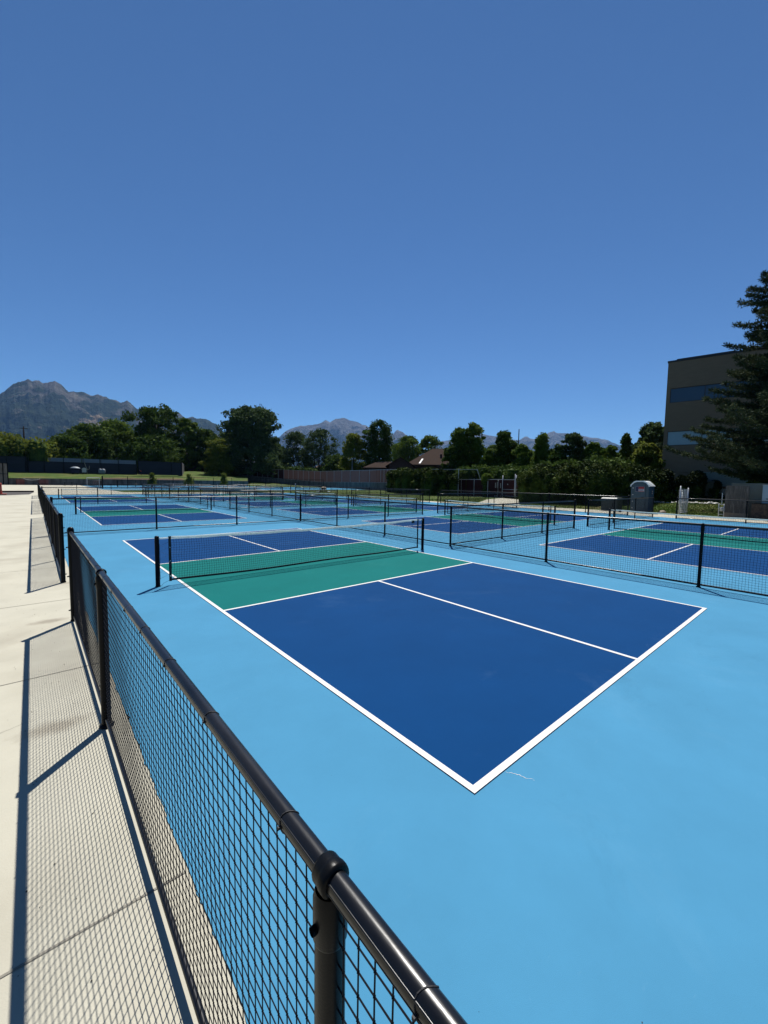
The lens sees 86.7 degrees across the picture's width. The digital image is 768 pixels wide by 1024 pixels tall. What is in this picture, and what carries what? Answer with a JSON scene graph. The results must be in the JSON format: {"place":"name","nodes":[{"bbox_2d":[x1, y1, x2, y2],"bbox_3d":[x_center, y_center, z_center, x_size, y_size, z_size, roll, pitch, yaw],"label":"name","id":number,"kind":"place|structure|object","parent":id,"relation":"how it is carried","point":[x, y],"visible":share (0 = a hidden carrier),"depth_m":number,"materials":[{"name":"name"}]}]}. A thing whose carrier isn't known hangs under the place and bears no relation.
{"place":"outdoors","nodes":[
{"label":"outdoors","id":0,"kind":"place"},
{"bbox_2d":[0,463,8,484],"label":"slatted gate","id":1,"kind":"structure","parent":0,"point":[4,478],"depth_m":89.66,"materials":[{"name":"metal"}]},
{"bbox_2d":[0,379,245,460],"bbox_3d":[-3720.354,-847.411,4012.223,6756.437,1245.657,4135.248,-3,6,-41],"label":"mountain range","id":2,"kind":"structure","parent":0,"point":[38,409],"depth_m":4322.93,"materials":[{"name":"stone"}]},
{"bbox_2d":[0,493,246,1023],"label":"concrete walkway","id":3,"kind":"structure","parent":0,"point":[100,869],"depth_m":2.17,"materials":[{"name":"concrete"}]},
{"bbox_2d":[42,490,65,582],"bbox_3d":[-11.148,0.136,13.550,0.100,1.297,15.996,-3,6,-41],"label":"net fence","id":4,"kind":"object","parent":3,"relation":"on","point":[53,516],"visible":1,"depth_m":9.31,"materials":[{"name":"black metal"}]},
{"bbox_2d":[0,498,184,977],"bbox_3d":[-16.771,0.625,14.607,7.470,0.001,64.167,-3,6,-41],"label":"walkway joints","id":5,"kind":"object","parent":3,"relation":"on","point":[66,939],"visible":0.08,"depth_m":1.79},
{"bbox_2d":[65,527,467,1023],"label":"net fence","id":6,"kind":"object","parent":3,"relation":"on","point":[341,902],"visible":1,"depth_m":1.20,"materials":[{"name":"black metal"}]},
{"bbox_2d":[8,471,247,480],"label":"lawn terrace","id":7,"kind":"structure","parent":0,"point":[217,477],"depth_m":113.25,"materials":[{"name":"plant"}]},
{"bbox_2d":[0,455,26,472],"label":"windscreen fence","id":8,"kind":"object","parent":7,"relation":"on","point":[17,463],"visible":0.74,"depth_m":106.37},
{"bbox_2d":[0,431,67,471],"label":"bush row","id":9,"kind":"object","parent":7,"relation":"on","point":[32,449],"visible":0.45,"depth_m":110.87,"materials":[{"name":"green plant"}]},
{"bbox_2d":[47,433,92,462],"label":"tree","id":10,"kind":"object","parent":7,"relation":"on","point":[79,448],"visible":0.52,"depth_m":122.25,"materials":[{"name":"green plant"}]},
{"bbox_2d":[27,456,136,474],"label":"windscreen fence","id":11,"kind":"object","parent":7,"relation":"on","point":[55,467],"visible":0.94,"depth_m":115.13,"materials":[{"name":"fabric"}]},
{"bbox_2d":[58,423,115,462],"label":"tree","id":12,"kind":"object","parent":7,"relation":"on","point":[98,439],"visible":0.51,"depth_m":132.39,"materials":[{"name":"green plant"}]},
{"bbox_2d":[48,458,135,463],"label":"panel fence","id":13,"kind":"object","parent":7,"relation":"on","point":[92,461],"visible":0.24,"depth_m":120.48,"materials":[{"name":"plastic"}]},
{"bbox_2d":[88,416,136,457],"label":"tree","id":14,"kind":"object","parent":7,"relation":"on","point":[120,430],"visible":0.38,"depth_m":147.07,"materials":[{"name":"green plant"}]},
{"bbox_2d":[120,403,180,452],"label":"tree","id":15,"kind":"object","parent":7,"relation":"on","point":[151,422],"visible":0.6,"depth_m":143.44,"materials":[{"name":"green plant"}]},
{"bbox_2d":[115,432,186,471],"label":"tree","id":16,"kind":"object","parent":7,"relation":"on","point":[143,446],"visible":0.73,"depth_m":134.54,"materials":[{"name":"green plant"}]},
{"bbox_2d":[138,461,181,474],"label":"windscreen fence","id":17,"kind":"object","parent":7,"relation":"on","point":[159,468],"visible":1,"depth_m":121.66,"materials":[{"name":"fabric"}]},
{"bbox_2d":[173,417,205,471],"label":"tree","id":18,"kind":"object","parent":7,"relation":"on","point":[189,429],"visible":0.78,"depth_m":151.45,"materials":[{"name":"green plant"}]},
{"bbox_2d":[185,428,220,468],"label":"tree","id":19,"kind":"object","parent":7,"relation":"on","point":[207,434],"visible":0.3,"depth_m":156.13,"materials":[{"name":"green plant"}]},
{"bbox_2d":[199,438,235,475],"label":"willow","id":20,"kind":"object","parent":7,"relation":"on","point":[217,455],"visible":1,"depth_m":136.07,"materials":[{"name":"green plant"}]},
{"bbox_2d":[211,404,292,478],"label":"cottonwood","id":21,"kind":"object","parent":7,"relation":"on","point":[251,444],"visible":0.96,"depth_m":145.81,"materials":[{"name":"green plant"}]},
{"bbox_2d":[189,459,317,481],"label":"bush row","id":22,"kind":"object","parent":7,"relation":"on","point":[194,464],"visible":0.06,"depth_m":153.59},
{"bbox_2d":[2,485,279,494],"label":"concrete plaza","id":23,"kind":"structure","parent":0,"point":[34,488],"depth_m":59.85,"materials":[{"name":"concrete"}]},
{"bbox_2d":[82,485,366,489],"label":"court surface","id":24,"kind":"object","parent":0,"point":[287,488],"visible":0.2,"depth_m":90.03,"materials":[{"name":"blue paint"}]},
{"bbox_2d":[101,476,323,488],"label":"wire fence","id":25,"kind":"object","parent":24,"relation":"on","point":[226,481],"visible":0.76,"depth_m":80.73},
{"bbox_2d":[267,418,421,467],"bbox_3d":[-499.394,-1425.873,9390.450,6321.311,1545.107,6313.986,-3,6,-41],"label":"mountain range","id":26,"kind":"structure","parent":0,"point":[340,428],"depth_m":9225.11,"materials":[{"name":"stone"}]},
{"bbox_2d":[66,485,683,982],"bbox_3d":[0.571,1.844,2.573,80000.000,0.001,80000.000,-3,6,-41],"label":"ground","id":27,"kind":"structure","parent":0,"point":[132,727],"depth_m":2.56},
{"bbox_2d":[2,478,247,485],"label":"retaining wall","id":28,"kind":"structure","parent":27,"relation":"on","point":[29,481],"depth_m":101.88,"materials":[{"name":"concrete"}]},
{"bbox_2d":[236,475,386,490],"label":"boundary wall","id":29,"kind":"structure","parent":27,"relation":"on","point":[369,485],"depth_m":118.39,"materials":[{"name":"wood"}]},
{"bbox_2d":[284,469,396,482],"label":"slat fence","id":30,"kind":"object","parent":29,"relation":"on","point":[351,476],"visible":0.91,"depth_m":112.13,"materials":[{"name":"metal"}]},
{"bbox_2d":[385,457,415,469],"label":"roof","id":31,"kind":"structure","parent":27,"relation":"on","point":[399,462],"depth_m":100.30,"materials":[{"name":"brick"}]},
{"bbox_2d":[392,435,422,461],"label":"tree","id":32,"kind":"object","parent":27,"relation":"on","point":[405,450],"visible":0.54,"depth_m":145.76,"materials":[{"name":"green plant"}]},
{"bbox_2d":[416,435,443,455],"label":"tree","id":33,"kind":"object","parent":27,"relation":"on","point":[434,441],"visible":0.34,"depth_m":151.00,"materials":[{"name":"green plant"}]},
{"bbox_2d":[409,449,473,470],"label":"house","id":34,"kind":"structure","parent":27,"relation":"on","point":[432,457],"depth_m":106.16,"materials":[{"name":"brick"}]},
{"bbox_2d":[630,421,663,459],"bbox_3d":[32.647,-6.128,50.136,4.775,10.002,5.557,-3,6,-41],"label":"tree","id":35,"kind":"object","parent":27,"relation":"on","point":[651,432],"visible":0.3,"depth_m":48.80,"materials":[{"name":"green plant"}]},
{"bbox_2d":[0,0,767,448],"label":"sky","id":36,"kind":"structure","parent":0,"point":[422,218],"materials":[{"name":"blue"}]},
{"bbox_2d":[47,493,767,1023],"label":"court surface","id":37,"kind":"object","parent":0,"point":[601,857],"visible":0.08,"depth_m":2.43,"materials":[{"name":"blue paint"}]},
{"bbox_2d":[58,489,148,497],"bbox_3d":[-25.768,-1.708,37.713,6.972,0.928,0.092,-3,6,-41],"label":"court net","id":38,"kind":"object","parent":37,"relation":"on","point":[106,490],"visible":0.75,"depth_m":37.14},
{"bbox_2d":[41,486,187,504],"bbox_3d":[-19.717,-1.276,30.664,9.344,1.297,0.100,-3,6,-41],"label":"net fence","id":39,"kind":"object","parent":37,"relation":"on","point":[119,492],"visible":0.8,"depth_m":30.55,"materials":[{"name":"black metal"}]},
{"bbox_2d":[74,495,211,513],"bbox_3d":[-13.594,-0.469,23.612,6.972,0.928,0.092,-3,6,-41],"label":"court net","id":40,"kind":"object","parent":37,"relation":"on","point":[105,503],"visible":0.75,"depth_m":23.02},
{"bbox_2d":[84,508,211,516],"bbox_3d":[-13.601,-0.013,23.646,5.996,0.001,4.268,-3,6,-41],"label":"kitchen zone paint","id":41,"kind":"object","parent":37,"relation":"on","point":[139,512],"visible":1,"depth_m":23.09,"materials":[{"name":"green paint"}]},
{"bbox_2d":[77,504,241,524],"bbox_3d":[-13.601,-0.013,23.646,5.996,0.001,13.311,-3,6,-41],"label":"service court paint","id":42,"kind":"object","parent":37,"relation":"on","point":[163,518],"visible":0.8,"depth_m":20.66,"materials":[{"name":"blue paint"}]},
{"bbox_2d":[142,484,187,500],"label":"net fence","id":43,"kind":"object","parent":37,"relation":"on","point":[147,485],"visible":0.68,"depth_m":40.26,"materials":[{"name":"black plastic"}]},
{"bbox_2d":[50,495,299,533],"bbox_3d":[-7.563,-0.040,16.586,9.344,1.297,0.100,-3,6,-41],"label":"net fence","id":44,"kind":"object","parent":37,"relation":"on","point":[232,505],"visible":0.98,"depth_m":15.93,"materials":[{"name":"black metal"}]},
{"bbox_2d":[190,487,282,501],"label":"net fence","id":45,"kind":"object","parent":37,"relation":"on","point":[246,488],"visible":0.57,"depth_m":36.14,"materials":[{"name":"black metal"}]},
{"bbox_2d":[188,487,299,519],"bbox_3d":[-10.131,-0.837,26.685,0.139,1.297,18.699,-3,6,-41],"label":"net fence","id":46,"kind":"object","parent":37,"relation":"on","point":[234,494],"visible":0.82,"depth_m":24.64,"materials":[{"name":"black metal"}]},
{"bbox_2d":[230,489,337,507],"bbox_3d":[-6.881,-0.995,29.430,8.495,1.297,0.100,-3,6,-41],"label":"net fence","id":47,"kind":"object","parent":37,"relation":"on","point":[323,491],"visible":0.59,"depth_m":29.22,"materials":[{"name":"black metal"}]},
{"bbox_2d":[154,518,423,586],"bbox_3d":[-1.483,0.763,9.583,6.972,0.928,0.092,-3,6,-41],"label":"court net","id":48,"kind":"object","parent":37,"relation":"on","point":[157,560],"visible":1,"depth_m":8.73,"materials":[{"name":"fabric"}]},
{"bbox_2d":[227,500,381,505],"bbox_3d":[-6.227,-0.851,36.241,13.311,0.001,5.996,-3,6,-41],"label":"service court paint","id":49,"kind":"object","parent":37,"relation":"on","point":[287,503],"visible":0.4,"depth_m":34.15,"materials":[{"name":"blue paint"}]},
{"bbox_2d":[160,542,469,610],"bbox_3d":[-1.490,1.220,9.617,5.996,0.001,4.268,-3,6,-41],"label":"kitchen zone paint","id":50,"kind":"object","parent":37,"relation":"on","point":[230,591],"visible":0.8,"depth_m":8.77,"materials":[{"name":"green paint"}]},
{"bbox_2d":[301,493,422,519],"bbox_3d":[-0.798,-0.376,22.384,8.495,1.297,0.100,-3,6,-41],"label":"net fence","id":51,"kind":"object","parent":37,"relation":"on","point":[337,496],"visible":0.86,"depth_m":22.06,"materials":[{"name":"black metal"}]},
{"bbox_2d":[279,504,466,515],"bbox_3d":[-0.144,-0.232,29.194,13.311,0.001,5.996,-3,6,-41],"label":"service court paint","id":52,"kind":"object","parent":37,"relation":"on","point":[322,512],"visible":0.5,"depth_m":27.15,"materials":[{"name":"blue paint"}]},
{"bbox_2d":[339,506,429,512],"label":"kitchen zone paint","id":53,"kind":"object","parent":37,"relation":"on","point":[379,509],"visible":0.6,"depth_m":28.82,"materials":[{"name":"green paint"}]},
{"bbox_2d":[351,489,429,504],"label":"net fence","id":54,"kind":"object","parent":37,"relation":"on","point":[370,492],"visible":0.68,"depth_m":35.71,"materials":[{"name":"black metal"}]},
{"bbox_2d":[125,528,701,784],"bbox_3d":[-1.490,1.220,9.617,5.996,0.001,13.311,-3,6,-41],"label":"service court paint","id":55,"kind":"object","parent":37,"relation":"on","point":[472,697],"visible":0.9,"depth_m":5.03,"materials":[{"name":"blue paint"}]},
{"bbox_2d":[122,528,706,792],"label":"court lines","id":56,"kind":"object","parent":37,"relation":"on","point":[494,773],"visible":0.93,"depth_m":3.97,"materials":[{"name":"white paint"}]},
{"bbox_2d":[437,493,517,512],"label":"net fence","id":57,"kind":"object","parent":37,"relation":"on","point":[464,494],"visible":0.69,"depth_m":28.21,"materials":[{"name":"black metal"}]},
{"bbox_2d":[367,511,591,533],"bbox_3d":[5.940,0.387,22.147,13.311,0.001,5.996,-3,6,-41],"label":"service court paint","id":58,"kind":"object","parent":37,"relation":"on","point":[436,524],"visible":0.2,"depth_m":19.51,"materials":[{"name":"blue paint"}]},
{"bbox_2d":[430,514,563,525],"bbox_3d":[5.940,0.387,22.147,4.268,0.001,5.996,-3,6,-41],"label":"kitchen zone paint","id":59,"kind":"object","parent":37,"relation":"on","point":[493,519],"visible":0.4,"depth_m":21.76,"materials":[{"name":"green paint"}]},
{"bbox_2d":[444,499,555,524],"bbox_3d":[5.947,-0.070,22.113,0.092,0.928,6.972,-3,6,-41],"label":"court net","id":60,"kind":"object","parent":37,"relation":"on","point":[496,511],"visible":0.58,"depth_m":21.97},
{"bbox_2d":[451,499,575,543],"bbox_3d":[5.286,0.243,15.337,8.495,1.297,0.100,-3,6,-41],"label":"net fence","id":61,"kind":"object","parent":37,"relation":"on","point":[509,504],"visible":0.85,"depth_m":14.82,"materials":[{"name":"black metal"}]},
{"bbox_2d":[299,494,767,596],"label":"net fence","id":62,"kind":"object","parent":37,"relation":"on","point":[699,584],"visible":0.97,"depth_m":9.70,"materials":[{"name":"black metal"}]},
{"bbox_2d":[440,490,628,514],"bbox_3d":[10.499,-0.944,32.149,0.139,1.297,15.986,-3,6,-41],"label":"net fence","id":63,"kind":"object","parent":37,"relation":"on","point":[586,496],"visible":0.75,"depth_m":30.43,"materials":[{"name":"black metal"}]},
{"bbox_2d":[587,497,653,526],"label":"net fence","id":64,"kind":"object","parent":37,"relation":"on","point":[614,506],"visible":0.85,"depth_m":21.48,"materials":[{"name":"black metal"}]},
{"bbox_2d":[544,523,767,575],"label":"service court paint","id":65,"kind":"object","parent":37,"relation":"on","point":[604,544],"visible":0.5,"depth_m":12.39,"materials":[{"name":"blue paint"}]},
{"bbox_2d":[601,528,767,551],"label":"kitchen zone paint","id":66,"kind":"object","parent":37,"relation":"on","point":[627,534],"visible":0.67,"depth_m":15.19,"materials":[{"name":"green paint"}]},
{"bbox_2d":[608,509,767,542],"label":"court net","id":67,"kind":"object","parent":37,"relation":"on","point":[700,516],"visible":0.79,"depth_m":15.46,"materials":[{"name":"fabric"}]},
{"bbox_2d":[675,497,767,523],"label":"net fence","id":68,"kind":"object","parent":37,"relation":"on","point":[690,512],"visible":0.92,"depth_m":22.54,"materials":[{"name":"black metal"}]},
{"bbox_2d":[116,490,750,517],"bbox_3d":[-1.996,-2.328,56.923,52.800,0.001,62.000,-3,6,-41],"label":"lawn","id":69,"kind":"structure","parent":0,"point":[373,491],"depth_m":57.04,"materials":[{"name":"plant"}]},
{"bbox_2d":[385,466,459,495],"bbox_3d":[4.388,-5.258,67.771,5.478,4.734,21.548,-1,5,-27],"label":"ivy mass","id":70,"kind":"object","parent":69,"relation":"on","point":[411,480],"visible":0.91,"depth_m":61.83,"materials":[{"name":"plant"}]},
{"bbox_2d":[440,445,461,475],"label":"tree","id":71,"kind":"object","parent":69,"relation":"on","point":[455,462],"visible":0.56,"depth_m":69.80,"materials":[{"name":"green plant"}]},
{"bbox_2d":[447,426,470,473],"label":"poplar","id":72,"kind":"object","parent":69,"relation":"on","point":[457,435],"visible":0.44,"depth_m":71.16,"materials":[{"name":"green plant"}]},
{"bbox_2d":[461,422,486,467],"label":"poplar","id":73,"kind":"object","parent":69,"relation":"on","point":[476,445],"visible":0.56,"depth_m":70.75,"materials":[{"name":"green plant"}]},
{"bbox_2d":[458,479,501,497],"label":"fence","id":74,"kind":"object","parent":69,"relation":"on","point":[468,485],"visible":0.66,"depth_m":57.87,"materials":[{"name":"metal"}]},
{"bbox_2d":[479,448,493,466],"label":"tree","id":75,"kind":"object","parent":69,"relation":"on","point":[488,455],"visible":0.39,"depth_m":66.94,"materials":[{"name":"green plant"}]},
{"bbox_2d":[490,430,517,466],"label":"tree","id":76,"kind":"object","parent":69,"relation":"on","point":[504,448],"visible":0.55,"depth_m":65.57,"materials":[{"name":"green plant"}]},
{"bbox_2d":[502,474,518,498],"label":"chain link gate","id":77,"kind":"structure","parent":69,"relation":"on","point":[508,485],"depth_m":53.16,"materials":[{"name":"metal"}]},
{"bbox_2d":[510,443,531,465],"bbox_3d":[21.233,-6.399,62.438,4.154,8.365,3.815,-3,6,-41],"label":"tree","id":78,"kind":"object","parent":69,"relation":"on","point":[521,449],"visible":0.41,"depth_m":61.26,"materials":[{"name":"green plant"}]},
{"bbox_2d":[530,432,551,465],"bbox_3d":[22.919,-6.796,59.559,4.105,9.638,4.979,-3,6,-41],"label":"tree","id":79,"kind":"object","parent":69,"relation":"on","point":[541,448],"visible":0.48,"depth_m":58.65,"materials":[{"name":"green plant"}]},
{"bbox_2d":[317,494,767,522],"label":"concrete border","id":80,"kind":"object","parent":69,"relation":"on","point":[674,516],"visible":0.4,"depth_m":27.45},
{"bbox_2d":[630,481,654,511],"bbox_3d":[18.811,-1.123,29.644,1.330,2.280,1.240,-3,6,-41],"label":"portable toilet","id":81,"kind":"object","parent":80,"relation":"on","point":[641,489],"visible":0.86,"depth_m":29.19,"materials":[{"name":"grey plastic"}]},
{"bbox_2d":[631,484,645,510],"bbox_3d":[18.308,-1.083,29.280,0.090,1.920,0.820,-3,6,-41],"label":"door","id":82,"kind":"structure","parent":81,"relation":"in","point":[639,489],"depth_m":29.21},
{"bbox_2d":[724,485,749,517],"bbox_3d":[22.264,-0.649,25.682,0.130,2.030,1.150,-3,6,-41],"label":"plywood sheet","id":83,"kind":"object","parent":80,"relation":"on","point":[737,492],"visible":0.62,"depth_m":25.65,"materials":[{"name":"wood"}]},
{"bbox_2d":[751,503,767,518],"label":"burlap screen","id":84,"kind":"object","parent":80,"relation":"on","point":[759,511],"visible":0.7,"depth_m":24.83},
{"bbox_2d":[453,454,649,497],"bbox_3d":[19.821,-4.408,54.123,8.123,5.618,29.832,-2,5,-34],"label":"bush row","id":85,"kind":"object","parent":69,"relation":"on","point":[509,471],"visible":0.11,"depth_m":54.63,"materials":[{"name":"plant"}]},
{"bbox_2d":[548,447,567,463],"bbox_3d":[23.525,-5.283,54.939,3.606,7.329,3.250,-3,6,-41],"label":"tree","id":86,"kind":"object","parent":69,"relation":"on","point":[553,457],"visible":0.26,"depth_m":54.28,"materials":[{"name":"green plant"}]},
{"bbox_2d":[554,432,587,463],"bbox_3d":[25.105,-6.139,54.488,3.671,9.152,4.119,-3,6,-41],"label":"tree","id":87,"kind":"object","parent":69,"relation":"on","point":[573,440],"visible":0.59,"depth_m":53.43,"materials":[{"name":"green plant"}]},
{"bbox_2d":[579,441,602,461],"bbox_3d":[27.335,-5.344,53.142,3.814,7.832,3.861,-3,6,-41],"label":"tree","id":88,"kind":"object","parent":69,"relation":"on","point":[593,448],"visible":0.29,"depth_m":52.49,"materials":[{"name":"green plant"}]},
{"bbox_2d":[516,460,676,505],"bbox_3d":[20.133,-2.837,39.451,14.432,4.507,6.488,3,5,32],"label":"juniper hedge","id":89,"kind":"object","parent":69,"relation":"on","point":[589,477],"visible":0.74,"depth_m":38.14,"materials":[{"name":"plant"}]},
{"bbox_2d":[599,445,618,459],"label":"tree","id":90,"kind":"object","parent":69,"relation":"on","point":[609,451],"visible":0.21,"depth_m":50.95,"materials":[{"name":"green plant"}]},
{"bbox_2d":[617,433,633,461],"bbox_3d":[29.460,-5.426,49.803,2.614,8.559,2.775,-3,6,-41],"label":"broadleaf tree","id":91,"kind":"object","parent":69,"relation":"on","point":[626,451],"visible":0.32,"depth_m":49.13,"materials":[{"name":"green plant"}]},
{"bbox_2d":[630,441,665,471],"bbox_3d":[27.840,-4.163,43.591,4.211,6.924,4.218,0,4,-9],"label":"tree","id":92,"kind":"object","parent":69,"relation":"on","point":[644,453],"visible":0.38,"depth_m":42.69,"materials":[{"name":"green plant"}]},
{"bbox_2d":[429,431,620,456],"bbox_3d":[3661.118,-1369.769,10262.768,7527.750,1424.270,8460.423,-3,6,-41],"label":"mountain range","id":93,"kind":"structure","parent":0,"point":[555,438],"depth_m":10286.07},
{"bbox_2d":[591,497,724,516],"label":"lawn","id":94,"kind":"structure","parent":0,"point":[597,508],"depth_m":32.91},
{"bbox_2d":[678,486,689,513],"bbox_3d":[20.632,-0.818,28.076,1.171,1.960,0.500,-1,5,-27],"label":"steel gate frame","id":95,"kind":"object","parent":94,"relation":"on","point":[686,491],"visible":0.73,"depth_m":28.01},
{"bbox_2d":[652,469,722,500],"bbox_3d":[27.507,-2.182,37.486,5.788,3.658,2.955,3,5,27],"label":"shrub row","id":96,"kind":"object","parent":94,"relation":"on","point":[695,482],"visible":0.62,"depth_m":36.45,"materials":[{"name":"green plant"}]},
{"bbox_2d":[656,269,767,481],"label":"pine tree","id":97,"kind":"object","parent":94,"relation":"on","point":[747,461],"visible":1,"depth_m":28.64,"materials":[{"name":"green plant"}]},
{"bbox_2d":[662,349,767,488],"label":"office building","id":98,"kind":"structure","parent":94,"relation":"on","point":[690,380],"depth_m":40.05,"materials":[{"name":"tan-brown stucco"},{"name":"glass"}]},
{"bbox_2d":[667,431,700,444],"bbox_3d":[30.063,-7.408,40.748,2.720,1.330,0.040,5,6,41],"label":"window","id":99,"kind":"structure","parent":98,"relation":"in","point":[674,438],"depth_m":40.96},
{"bbox_2d":[670,386,704,402],"bbox_3d":[30.126,-11.695,40.425,2.720,1.330,0.040,5,6,41],"label":"window","id":100,"kind":"structure","parent":98,"relation":"in","point":[689,393],"depth_m":40.38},
{"bbox_2d":[705,381,742,398],"bbox_3d":[32.230,-11.528,38.617,2.720,1.330,0.040,5,6,41],"label":"window","id":101,"kind":"structure","parent":98,"relation":"in","point":[710,394],"depth_m":38.91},
{"bbox_2d":[732,483,767,516],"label":"beige cabinet","id":102,"kind":"object","parent":94,"relation":"on","point":[756,491],"visible":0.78,"depth_m":25.58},
{"label":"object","id":103,"kind":"structure","parent":0,"visible":0},
{"bbox_2d":[281,430,311,467],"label":"tree","id":104,"kind":"object","parent":103,"relation":"on","point":[296,436],"visible":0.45,"depth_m":164.26,"materials":[{"name":"green plant"}]},
{"bbox_2d":[299,427,340,481],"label":"tree","id":105,"kind":"object","parent":103,"relation":"on","point":[312,442],"visible":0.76,"depth_m":159.29,"materials":[{"name":"green plant"}]},
{"bbox_2d":[320,454,349,474],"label":"tree","id":106,"kind":"object","parent":103,"relation":"on","point":[331,462],"visible":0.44,"depth_m":145.21,"materials":[{"name":"green plant"}]},
{"bbox_2d":[338,433,368,470],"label":"tree","id":107,"kind":"object","parent":103,"relation":"on","point":[354,441],"visible":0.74,"depth_m":118.79,"materials":[{"name":"green plant"}]},
{"bbox_2d":[358,419,394,470],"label":"poplar","id":108,"kind":"object","parent":103,"relation":"on","point":[381,450],"visible":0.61,"depth_m":118.95,"materials":[{"name":"green plant"}]},
{"bbox_2d":[363,461,390,481],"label":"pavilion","id":109,"kind":"structure","parent":103,"relation":"on","point":[378,465],"depth_m":108.41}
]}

